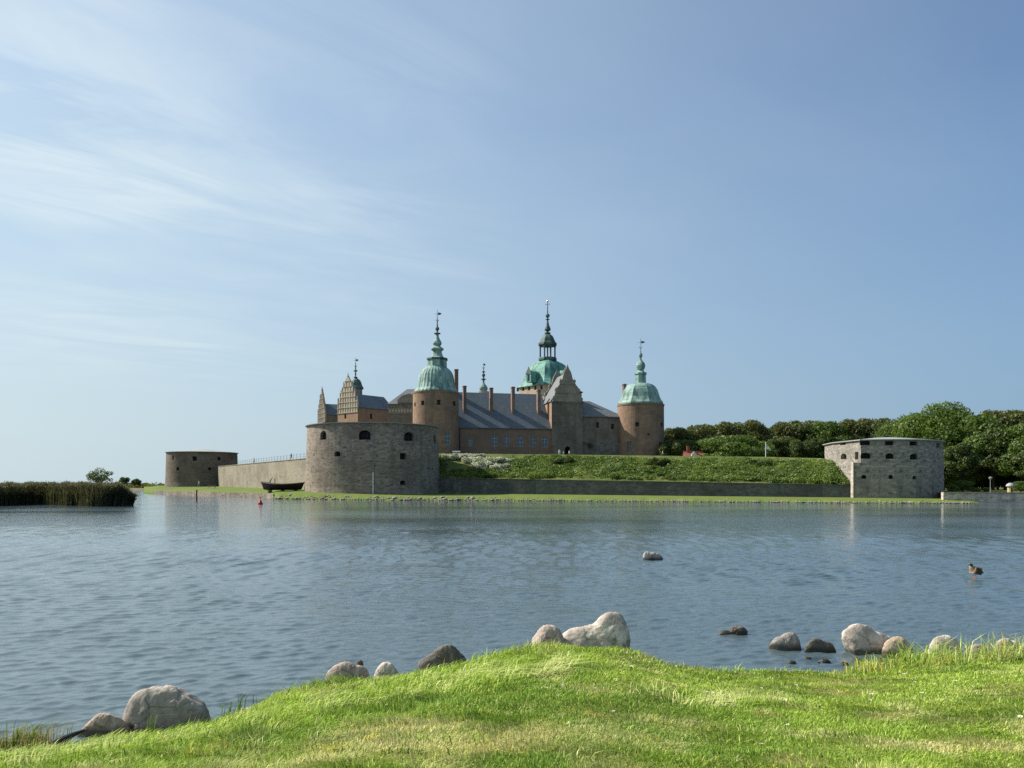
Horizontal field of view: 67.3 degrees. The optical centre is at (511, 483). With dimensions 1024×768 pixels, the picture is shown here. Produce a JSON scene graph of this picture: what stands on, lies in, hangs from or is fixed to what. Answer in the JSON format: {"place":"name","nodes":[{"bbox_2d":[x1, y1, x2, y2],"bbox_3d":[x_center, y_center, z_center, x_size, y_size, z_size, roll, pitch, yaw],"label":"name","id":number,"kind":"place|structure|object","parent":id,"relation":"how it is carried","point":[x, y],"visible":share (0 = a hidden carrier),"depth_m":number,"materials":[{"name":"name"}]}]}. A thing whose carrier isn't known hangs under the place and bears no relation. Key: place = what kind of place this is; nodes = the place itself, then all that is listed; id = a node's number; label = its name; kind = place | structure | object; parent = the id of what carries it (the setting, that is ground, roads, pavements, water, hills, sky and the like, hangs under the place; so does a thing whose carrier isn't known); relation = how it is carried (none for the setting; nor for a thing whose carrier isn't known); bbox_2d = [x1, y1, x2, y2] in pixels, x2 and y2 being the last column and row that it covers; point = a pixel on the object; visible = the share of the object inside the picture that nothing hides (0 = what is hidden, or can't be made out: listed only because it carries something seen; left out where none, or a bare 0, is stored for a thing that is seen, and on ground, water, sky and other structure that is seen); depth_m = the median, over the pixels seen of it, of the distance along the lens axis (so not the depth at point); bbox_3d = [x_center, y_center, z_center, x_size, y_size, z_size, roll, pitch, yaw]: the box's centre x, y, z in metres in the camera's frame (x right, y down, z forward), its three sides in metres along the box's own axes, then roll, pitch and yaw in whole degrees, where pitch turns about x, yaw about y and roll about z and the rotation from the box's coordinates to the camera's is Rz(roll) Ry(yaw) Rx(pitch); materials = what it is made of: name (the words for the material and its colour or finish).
{"place":"outdoors","nodes":[
{"label":"outdoors","id":0,"kind":"place"},
{"bbox_2d":[129,485,156,490],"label":"shore","id":1,"kind":"structure","parent":0,"point":[138,489],"depth_m":317.64,"materials":[{"name":"beige stone"}]},
{"bbox_2d":[84,467,112,482],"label":"tree","id":2,"kind":"object","parent":1,"relation":"on","point":[93,477],"visible":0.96,"depth_m":348.57,"materials":[{"name":"green plant"}]},
{"bbox_2d":[118,477,129,484],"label":"bush","id":3,"kind":"object","parent":1,"relation":"on","point":[125,479],"visible":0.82,"depth_m":349.40,"materials":[{"name":"green plant"}]},
{"bbox_2d":[131,479,141,487],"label":"bush","id":4,"kind":"object","parent":1,"relation":"on","point":[136,482],"visible":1,"depth_m":347.64,"materials":[{"name":"green plant"}]},
{"bbox_2d":[126,482,164,487],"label":"undergrowth","id":5,"kind":"object","parent":1,"relation":"on","point":[145,484],"visible":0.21,"depth_m":351.69,"materials":[{"name":"green plant"}]},
{"bbox_2d":[0,483,1023,747],"bbox_3d":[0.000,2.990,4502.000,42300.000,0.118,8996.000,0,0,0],"label":"water","id":6,"kind":"structure","parent":0,"point":[214,603],"depth_m":22.77,"materials":[{"name":"blue liquid"}]},
{"bbox_2d":[0,479,138,506],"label":"reeds","id":7,"kind":"object","parent":6,"relation":"in","point":[83,493],"visible":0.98,"depth_m":103.34,"materials":[{"name":"green plant"}]},
{"bbox_2d":[67,627,1023,743],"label":"reeds","id":8,"kind":"object","parent":6,"relation":"in","point":[934,656],"visible":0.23,"depth_m":11.00,"materials":[{"name":"green plant"}]},
{"bbox_2d":[643,552,650,559],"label":"boulder","id":9,"kind":"object","parent":6,"relation":"in","point":[646,555],"visible":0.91,"depth_m":29.93,"materials":[{"name":"stone"}]},
{"bbox_2d":[650,552,662,559],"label":"boulder","id":10,"kind":"object","parent":6,"relation":"in","point":[655,556],"visible":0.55,"depth_m":30.10,"materials":[{"name":"grey stone"}]},
{"bbox_2d":[718,625,747,634],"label":"boulder","id":11,"kind":"object","parent":6,"relation":"in","point":[738,630],"visible":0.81,"depth_m":15.23,"materials":[{"name":"stone"}]},
{"bbox_2d":[768,632,801,650],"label":"boulder","id":12,"kind":"object","parent":6,"relation":"in","point":[789,641],"visible":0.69,"depth_m":13.82,"materials":[{"name":"grey stone"}]},
{"bbox_2d":[804,638,836,652],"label":"boulder","id":13,"kind":"object","parent":6,"relation":"in","point":[816,645],"visible":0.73,"depth_m":13.60,"materials":[{"name":"stone"}]},
{"bbox_2d":[818,659,830,662],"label":"boulder","id":14,"kind":"object","parent":6,"relation":"in","point":[823,661],"visible":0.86,"depth_m":12.89,"materials":[{"name":"stone"}]},
{"bbox_2d":[841,624,890,654],"bbox_3d":[6.359,3.003,13.597,1.041,1.050,0.349,0,0,0],"label":"boulder","id":15,"kind":"object","parent":6,"relation":"in","point":[859,639],"visible":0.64,"depth_m":13.48,"materials":[{"name":"stone"}]},
{"bbox_2d":[882,636,912,658],"bbox_3d":[6.672,2.940,13.300,0.553,0.592,0.253,0,0,0],"label":"boulder","id":16,"kind":"object","parent":6,"relation":"in","point":[892,641],"visible":0.43,"depth_m":13.22,"materials":[{"name":"beige stone"}]},
{"bbox_2d":[928,635,962,654],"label":"boulder","id":17,"kind":"object","parent":6,"relation":"in","point":[947,638],"visible":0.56,"depth_m":12.74,"materials":[{"name":"stone"}]},
{"bbox_2d":[968,563,983,577],"bbox_3d":[14.637,2.773,24.284,0.542,0.511,0.235,0,0,-8],"label":"duck","id":18,"kind":"object","parent":6,"relation":"on","point":[975,570],"visible":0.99,"depth_m":24.20},
{"bbox_2d":[965,644,987,658],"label":"boulder","id":19,"kind":"object","parent":6,"relation":"in","point":[978,646],"visible":0.27,"depth_m":12.55,"materials":[{"name":"grey stone"}]},
{"bbox_2d":[994,638,1022,654],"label":"boulder","id":20,"kind":"object","parent":6,"relation":"in","point":[1011,642],"visible":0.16,"depth_m":12.56,"materials":[{"name":"stone"}]},
{"bbox_2d":[0,0,1023,482],"label":"sky","id":21,"kind":"structure","parent":0,"point":[800,210],"materials":[{"name":"blue"}]},
{"bbox_2d":[0,637,1023,767],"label":"ground","id":22,"kind":"structure","parent":0,"point":[599,719],"depth_m":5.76,"materials":[{"name":"green plant"}]},
{"bbox_2d":[48,729,84,746],"bbox_3d":[-4.399,2.548,7.620,0.064,0.129,0.379,0,0,23],"label":"driftwood stick","id":23,"kind":"object","parent":22,"relation":"on","point":[67,736],"visible":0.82,"depth_m":7.58,"materials":[{"name":"brown wood"}]},
{"bbox_2d":[77,713,130,737],"bbox_3d":[-4.849,3.097,9.149,0.685,0.728,0.177,0,0,0],"label":"boulder","id":24,"kind":"object","parent":22,"relation":"on","point":[102,724],"visible":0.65,"depth_m":9.10,"materials":[{"name":"beige stone"}]},
{"bbox_2d":[122,685,210,733],"bbox_3d":[-4.204,2.957,9.348,1.050,1.013,0.428,0,0,0],"label":"boulder","id":25,"kind":"object","parent":22,"relation":"on","point":[176,704],"visible":0.66,"depth_m":9.20,"materials":[{"name":"grey stone"}]},
{"bbox_2d":[326,661,369,682],"bbox_3d":[-2.300,2.792,10.799,0.647,0.589,0.223,0,0,0],"label":"boulder","id":26,"kind":"object","parent":22,"relation":"on","point":[350,668],"visible":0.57,"depth_m":10.74,"materials":[{"name":"grey stone"}]},
{"bbox_2d":[374,662,398,676],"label":"boulder","id":27,"kind":"object","parent":22,"relation":"on","point":[383,668],"visible":0.49,"depth_m":10.75,"materials":[{"name":"stone"}]},
{"bbox_2d":[418,644,466,670],"bbox_3d":[-0.975,2.636,10.954,0.729,0.681,0.259,0,0,0],"label":"boulder","id":28,"kind":"object","parent":22,"relation":"on","point":[449,653],"visible":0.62,"depth_m":10.88,"materials":[{"name":"stone"}]},
{"bbox_2d":[531,624,565,646],"bbox_3d":[0.510,2.379,10.951,0.546,0.731,0.355,0,0,0],"label":"boulder","id":29,"kind":"object","parent":22,"relation":"on","point":[547,632],"visible":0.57,"depth_m":10.86,"materials":[{"name":"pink stone"}]},
{"bbox_2d":[562,612,630,648],"bbox_3d":[1.168,2.424,11.101,1.117,1.135,0.436,0,0,0],"label":"boulder","id":30,"kind":"object","parent":22,"relation":"on","point":[609,629],"visible":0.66,"depth_m":10.97,"materials":[{"name":"stone"}]},
{"bbox_2d":[144,486,978,503],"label":"lawn","id":31,"kind":"structure","parent":0,"point":[301,493],"depth_m":137.58,"materials":[{"name":"green plant"}]},
{"bbox_2d":[154,491,273,497],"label":"quay wall","id":32,"kind":"structure","parent":31,"relation":"on","point":[237,494],"depth_m":175.13,"materials":[{"name":"beige stone"}]},
{"bbox_2d":[218,458,305,488],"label":"curtain wall","id":33,"kind":"structure","parent":31,"relation":"on","point":[250,475],"depth_m":201.66,"materials":[{"name":"stone"}]},
{"bbox_2d":[224,454,303,465],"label":"railing","id":34,"kind":"object","parent":33,"relation":"on","point":[263,460],"visible":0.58,"depth_m":193.75,"materials":[{"name":"metal"}]},
{"bbox_2d":[260,479,304,492],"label":"wooden boat","id":35,"kind":"object","parent":31,"relation":"on","point":[269,487],"visible":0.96,"depth_m":158.66,"materials":[{"name":"brown wood"}]},
{"bbox_2d":[304,422,439,493],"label":"round bastion","id":36,"kind":"object","parent":31,"relation":"on","point":[371,458],"visible":0.88,"depth_m":151.10,"materials":[{"name":"stone"}]},
{"bbox_2d":[359,430,370,439],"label":"window","id":37,"kind":"structure","parent":36,"relation":"in","point":[364,435],"depth_m":150.51,"materials":[{"name":"black glass"}]},
{"bbox_2d":[404,432,411,440],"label":"window","id":38,"kind":"structure","parent":36,"relation":"in","point":[407,436],"depth_m":153.72,"materials":[{"name":"black glass"}]},
{"bbox_2d":[272,494,972,503],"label":"gravel","id":39,"kind":"structure","parent":31,"relation":"on","point":[634,500],"depth_m":125.53,"materials":[{"name":"grey gravel"}]},
{"bbox_2d":[438,478,850,496],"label":"curtain wall","id":40,"kind":"structure","parent":31,"relation":"on","point":[525,486],"depth_m":148.29,"materials":[{"name":"grey stone"}]},
{"bbox_2d":[439,453,833,483],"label":"embankment","id":41,"kind":"structure","parent":0,"point":[456,464],"depth_m":160.67,"materials":[{"name":"green plant"}]},
{"bbox_2d":[442,454,458,459],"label":"bush","id":42,"kind":"object","parent":41,"relation":"on","point":[450,456],"visible":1,"depth_m":172.80,"materials":[{"name":"plant"}]},
{"bbox_2d":[453,453,468,458],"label":"bush","id":43,"kind":"object","parent":41,"relation":"on","point":[462,455],"visible":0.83,"depth_m":173.65,"materials":[{"name":"plant"}]},
{"bbox_2d":[461,456,481,462],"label":"bush","id":44,"kind":"object","parent":41,"relation":"on","point":[470,459],"visible":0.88,"depth_m":169.79,"materials":[{"name":"plant"}]},
{"bbox_2d":[468,453,485,457],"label":"bush","id":45,"kind":"object","parent":41,"relation":"on","point":[483,455],"visible":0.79,"depth_m":173.63,"materials":[{"name":"plant"}]},
{"bbox_2d":[471,460,491,467],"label":"bush","id":46,"kind":"object","parent":41,"relation":"on","point":[480,464],"visible":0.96,"depth_m":166.37,"materials":[{"name":"white plant"}]},
{"bbox_2d":[317,300,664,455],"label":"castle","id":47,"kind":"structure","parent":41,"relation":"on","point":[547,409],"depth_m":234.67,"materials":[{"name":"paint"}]},
{"bbox_2d":[481,456,502,463],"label":"bush","id":48,"kind":"object","parent":41,"relation":"on","point":[493,460],"visible":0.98,"depth_m":168.83,"materials":[{"name":"white plant"}]},
{"bbox_2d":[489,463,509,469],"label":"bush","id":49,"kind":"object","parent":41,"relation":"on","point":[500,466],"visible":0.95,"depth_m":164.03,"materials":[{"name":"white plant"}]},
{"bbox_2d":[501,458,513,463],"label":"bush","id":50,"kind":"object","parent":41,"relation":"on","point":[505,460],"visible":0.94,"depth_m":168.85,"materials":[{"name":"white plant"}]},
{"bbox_2d":[549,456,573,464],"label":"bush","id":51,"kind":"object","parent":41,"relation":"on","point":[568,459],"visible":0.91,"depth_m":164.86,"materials":[{"name":"green plant"}]},
{"bbox_2d":[439,454,849,484],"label":"undergrowth","id":52,"kind":"object","parent":41,"relation":"on","point":[658,470],"visible":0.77,"depth_m":157.79,"materials":[{"name":"green plant"}]},
{"bbox_2d":[648,457,670,464],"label":"bush","id":53,"kind":"object","parent":41,"relation":"on","point":[653,460],"visible":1,"depth_m":161.09,"materials":[{"name":"green plant"}]},
{"bbox_2d":[664,427,674,438],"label":"tree","id":54,"kind":"object","parent":41,"relation":"on","point":[667,431],"visible":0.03,"depth_m":247.72,"materials":[{"name":"green plant"}]},
{"bbox_2d":[657,439,685,455],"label":"tree","id":55,"kind":"object","parent":41,"relation":"on","point":[672,447],"visible":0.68,"depth_m":230.32,"materials":[{"name":"green plant"}]},
{"bbox_2d":[664,427,696,442],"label":"tree","id":56,"kind":"object","parent":41,"relation":"on","point":[683,434],"visible":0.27,"depth_m":241.49,"materials":[{"name":"green plant"}]},
{"bbox_2d":[675,440,704,455],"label":"tree","id":57,"kind":"object","parent":41,"relation":"on","point":[690,443],"visible":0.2,"depth_m":232.36,"materials":[{"name":"green plant"}]},
{"bbox_2d":[681,446,703,455],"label":"house","id":58,"kind":"structure","parent":41,"relation":"on","point":[688,452],"depth_m":227.00,"materials":[{"name":"ceramic"}]},
{"bbox_2d":[687,423,717,452],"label":"tree","id":59,"kind":"object","parent":41,"relation":"on","point":[703,430],"visible":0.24,"depth_m":241.95,"materials":[{"name":"green plant"}]},
{"bbox_2d":[693,437,715,455],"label":"tree","id":60,"kind":"object","parent":41,"relation":"on","point":[698,446],"visible":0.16,"depth_m":232.59,"materials":[{"name":"green plant"}]},
{"bbox_2d":[711,421,746,437],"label":"tree","id":61,"kind":"object","parent":41,"relation":"on","point":[725,428],"visible":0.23,"depth_m":241.21,"materials":[{"name":"green plant"}]},
{"bbox_2d":[697,434,775,456],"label":"tree","id":62,"kind":"object","parent":41,"relation":"on","point":[747,445],"visible":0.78,"depth_m":216.76,"materials":[{"name":"green plant"}]},
{"bbox_2d":[738,419,767,452],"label":"tree","id":63,"kind":"object","parent":41,"relation":"on","point":[754,428],"visible":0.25,"depth_m":243.34,"materials":[{"name":"green plant"}]},
{"bbox_2d":[748,459,773,465],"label":"bush","id":64,"kind":"object","parent":41,"relation":"on","point":[762,461],"visible":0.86,"depth_m":154.42,"materials":[{"name":"green plant"}]},
{"bbox_2d":[763,439,784,456],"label":"tree","id":65,"kind":"object","parent":41,"relation":"on","point":[775,442],"visible":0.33,"depth_m":231.87,"materials":[{"name":"green plant"}]},
{"bbox_2d":[762,421,803,441],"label":"tree","id":66,"kind":"object","parent":41,"relation":"on","point":[783,428],"visible":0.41,"depth_m":240.87,"materials":[{"name":"green plant"}]},
{"bbox_2d":[776,436,801,456],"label":"tree","id":67,"kind":"object","parent":41,"relation":"on","point":[784,443],"visible":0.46,"depth_m":233.74,"materials":[{"name":"green plant"}]},
{"bbox_2d":[786,439,814,457],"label":"tree","id":68,"kind":"object","parent":41,"relation":"on","point":[806,450],"visible":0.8,"depth_m":230.29,"materials":[{"name":"green plant"}]},
{"bbox_2d":[782,422,823,442],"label":"tree","id":69,"kind":"object","parent":41,"relation":"on","point":[804,428],"visible":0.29,"depth_m":239.80,"materials":[{"name":"green plant"}]},
{"bbox_2d":[804,420,828,442],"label":"tree","id":70,"kind":"object","parent":41,"relation":"on","point":[810,423],"visible":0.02,"depth_m":248.65,"materials":[{"name":"green plant"}]},
{"bbox_2d":[808,438,826,458],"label":"tree","id":71,"kind":"object","parent":41,"relation":"on","point":[819,449],"visible":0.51,"depth_m":234.03,"materials":[{"name":"green plant"}]},
{"bbox_2d":[801,421,851,447],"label":"tree","id":72,"kind":"object","parent":41,"relation":"on","point":[828,430],"visible":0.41,"depth_m":238.73,"materials":[{"name":"green plant"}]},
{"bbox_2d":[830,418,872,439],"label":"tree","id":73,"kind":"object","parent":41,"relation":"on","point":[849,425],"visible":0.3,"depth_m":240.22,"materials":[{"name":"green plant"}]},
{"bbox_2d":[852,418,874,437],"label":"tree","id":74,"kind":"object","parent":41,"relation":"on","point":[867,421],"visible":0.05,"depth_m":246.93,"materials":[{"name":"green plant"}]},
{"bbox_2d":[851,422,884,438],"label":"tree","id":75,"kind":"object","parent":41,"relation":"on","point":[875,430],"visible":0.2,"depth_m":239.93,"materials":[{"name":"green plant"}]},
{"bbox_2d":[868,417,895,425],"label":"tree","id":76,"kind":"object","parent":41,"relation":"on","point":[882,420],"visible":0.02,"depth_m":248.13,"materials":[{"name":"green plant"}]},
{"bbox_2d":[939,487,1023,497],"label":"park ground","id":77,"kind":"structure","parent":0,"point":[995,490],"depth_m":146.45,"materials":[{"name":"green plant"}]},
{"bbox_2d":[823,437,945,497],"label":"polygonal bastion","id":78,"kind":"object","parent":77,"relation":"on","point":[887,467],"visible":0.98,"depth_m":134.04,"materials":[{"name":"grey stone"}]},
{"bbox_2d":[861,453,869,458],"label":"window","id":79,"kind":"structure","parent":78,"relation":"in","point":[864,455],"depth_m":135.13,"materials":[{"name":"black glass"}]},
{"bbox_2d":[874,414,904,437],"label":"tree","id":80,"kind":"object","parent":77,"relation":"on","point":[886,431],"visible":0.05,"depth_m":198.81,"materials":[{"name":"green plant"}]},
{"bbox_2d":[890,401,975,450],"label":"tree","id":81,"kind":"object","parent":77,"relation":"on","point":[922,425],"visible":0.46,"depth_m":182.01,"materials":[{"name":"green plant"}]},
{"bbox_2d":[945,484,959,491],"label":"bush","id":82,"kind":"object","parent":77,"relation":"on","point":[952,487],"visible":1,"depth_m":139.58,"materials":[{"name":"green plant"}]},
{"bbox_2d":[943,461,967,489],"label":"tree","id":83,"kind":"object","parent":77,"relation":"on","point":[949,478],"visible":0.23,"depth_m":165.38,"materials":[{"name":"green plant"}]},
{"bbox_2d":[943,442,980,480],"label":"tree","id":84,"kind":"object","parent":77,"relation":"on","point":[956,457],"visible":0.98,"depth_m":163.51,"materials":[{"name":"green plant"}]},
{"bbox_2d":[945,480,980,487],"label":"shrub","id":85,"kind":"object","parent":77,"relation":"on","point":[977,484],"visible":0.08,"depth_m":183.15,"materials":[{"name":"green plant"}]},
{"bbox_2d":[954,480,975,491],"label":"bush","id":86,"kind":"object","parent":77,"relation":"on","point":[964,485],"visible":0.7,"depth_m":141.17,"materials":[{"name":"green plant"}]},
{"bbox_2d":[934,414,1006,487],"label":"tree","id":87,"kind":"object","parent":77,"relation":"on","point":[976,424],"visible":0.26,"depth_m":174.45,"materials":[{"name":"green plant"}]},
{"bbox_2d":[970,488,980,491],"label":"bush","id":88,"kind":"object","parent":77,"relation":"on","point":[975,489],"visible":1,"depth_m":139.61,"materials":[{"name":"green plant"}]},
{"bbox_2d":[962,465,989,481],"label":"tree","id":89,"kind":"object","parent":77,"relation":"on","point":[977,477],"visible":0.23,"depth_m":172.61,"materials":[{"name":"green plant"}]},
{"bbox_2d":[941,492,1023,501],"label":"quay wall","id":90,"kind":"structure","parent":77,"relation":"on","point":[993,496],"depth_m":120.30,"materials":[{"name":"stone"}]},
{"bbox_2d":[980,472,1003,489],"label":"tree","id":91,"kind":"object","parent":77,"relation":"on","point":[983,481],"visible":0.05,"depth_m":177.08,"materials":[{"name":"green plant"}]},
{"bbox_2d":[967,427,1017,489],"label":"tree","id":92,"kind":"object","parent":77,"relation":"on","point":[988,461],"visible":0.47,"depth_m":169.14,"materials":[{"name":"green plant"}]},
{"bbox_2d":[980,479,1013,489],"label":"shrub","id":93,"kind":"object","parent":77,"relation":"on","point":[998,482],"visible":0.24,"depth_m":184.68,"materials":[{"name":"green plant"}]},
{"bbox_2d":[980,409,1023,488],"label":"tree","id":94,"kind":"object","parent":77,"relation":"on","point":[1003,416],"visible":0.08,"depth_m":200.79,"materials":[{"name":"green plant"}]},
{"bbox_2d":[988,470,1018,489],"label":"tree","id":95,"kind":"object","parent":77,"relation":"on","point":[1004,481],"visible":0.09,"depth_m":177.32,"materials":[{"name":"green plant"}]},
{"bbox_2d":[992,423,1023,480],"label":"tree","id":96,"kind":"object","parent":77,"relation":"on","point":[1008,467],"visible":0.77,"depth_m":166.39,"materials":[{"name":"green plant"}]},
{"bbox_2d":[996,409,1023,423],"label":"tree","id":97,"kind":"object","parent":77,"relation":"on","point":[1019,413],"visible":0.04,"depth_m":202.55,"materials":[{"name":"green plant"}]},
{"bbox_2d":[1006,483,1014,491],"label":"hut","id":98,"kind":"object","parent":77,"relation":"on","point":[1009,487],"visible":0.93,"depth_m":129.64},
{"bbox_2d":[1010,450,1023,477],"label":"tree","id":99,"kind":"object","parent":77,"relation":"on","point":[1020,458],"visible":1,"depth_m":160.71,"materials":[{"name":"green plant"}]},
{"bbox_2d":[1012,481,1023,491],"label":"bush","id":100,"kind":"object","parent":77,"relation":"on","point":[1019,485],"visible":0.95,"depth_m":135.51,"materials":[{"name":"green plant"}]},
{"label":"terrain","id":101,"kind":"structure","parent":0,"visible":0},
{"bbox_2d":[164,449,238,486],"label":"round bastion","id":102,"kind":"object","parent":101,"relation":"on","point":[189,468],"visible":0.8,"depth_m":262.17,"materials":[{"name":"stone"}]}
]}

